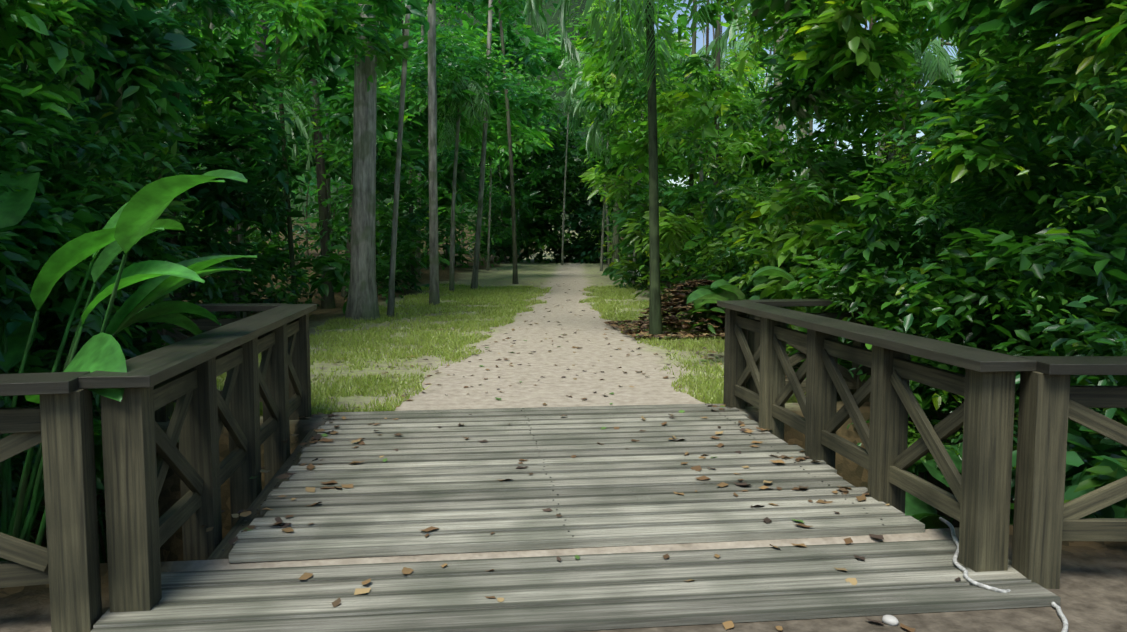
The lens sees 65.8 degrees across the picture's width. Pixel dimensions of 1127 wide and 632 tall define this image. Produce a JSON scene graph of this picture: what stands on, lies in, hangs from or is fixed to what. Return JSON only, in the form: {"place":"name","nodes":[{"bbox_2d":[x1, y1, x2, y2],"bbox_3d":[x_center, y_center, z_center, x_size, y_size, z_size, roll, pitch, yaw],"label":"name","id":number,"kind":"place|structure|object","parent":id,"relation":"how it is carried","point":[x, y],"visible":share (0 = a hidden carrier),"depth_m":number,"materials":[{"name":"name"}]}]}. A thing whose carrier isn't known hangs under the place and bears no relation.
{"place":"outdoors","nodes":[
{"label":"outdoors","id":0,"kind":"place"},
{"bbox_2d":[168,283,805,419],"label":"grass","id":1,"kind":"structure","parent":0,"point":[521,293],"depth_m":13.73,"materials":[{"name":"green plant"}]},
{"bbox_2d":[0,0,1126,631],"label":"ground","id":2,"kind":"structure","parent":0,"point":[1092,592],"depth_m":8.85,"materials":[{"name":"beige sand"}]},
{"bbox_2d":[0,0,1116,562],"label":"tree trunks","id":3,"kind":"object","parent":2,"relation":"on","point":[362,292],"visible":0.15,"depth_m":17.48,"materials":[{"name":"brown plant"}]},
{"bbox_2d":[178,0,968,176],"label":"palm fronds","id":4,"kind":"object","parent":3,"relation":"attached to","point":[721,44],"visible":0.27,"depth_m":16.34,"materials":[{"name":"green plant"}]},
{"bbox_2d":[0,0,1126,543],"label":"foliage","id":5,"kind":"object","parent":2,"relation":"on","point":[1032,86],"visible":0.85,"depth_m":9.35,"materials":[{"name":"green plant"}]},
{"bbox_2d":[0,298,1126,631],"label":"bridge","id":6,"kind":"structure","parent":2,"relation":"on","point":[460,492],"depth_m":4.56,"materials":[{"name":"grey wood"}]},
{"bbox_2d":[0,169,1126,547],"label":"broad-leaved plants","id":7,"kind":"object","parent":2,"relation":"on","point":[130,223],"visible":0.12,"depth_m":4.89,"materials":[{"name":"green plant"}]},
{"bbox_2d":[201,278,960,631],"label":"fallen leaves","id":8,"kind":"object","parent":2,"relation":"on","point":[633,330],"visible":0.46,"depth_m":7.17,"materials":[{"name":"brown plant"}]},
{"bbox_2d":[140,0,1046,280],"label":"foliage","id":9,"kind":"object","parent":2,"relation":"on","point":[544,174],"visible":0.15,"depth_m":62.67,"materials":[{"name":"green plant"}]},
{"bbox_2d":[640,295,724,332],"bbox_3d":[2.426,-0.070,15.373,2.141,0.800,1.841,-1,5,-7],"label":"rock pile","id":10,"kind":"object","parent":2,"relation":"on","point":[683,326],"visible":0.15,"depth_m":14.90,"materials":[{"name":"brown stone"}]},
{"bbox_2d":[882,615,898,625],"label":"stones","id":11,"kind":"object","parent":2,"relation":"on","point":[890,620],"visible":1,"depth_m":3.78,"materials":[{"name":"white stone"}]},
{"bbox_2d":[939,517,1067,631],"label":"rope","id":12,"kind":"object","parent":2,"relation":"on","point":[1063,618],"visible":0.73,"depth_m":4.11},
{"bbox_2d":[607,0,1082,186],"label":"sky","id":13,"kind":"structure","parent":0,"point":[699,41],"materials":[{"name":"white"}]}
]}

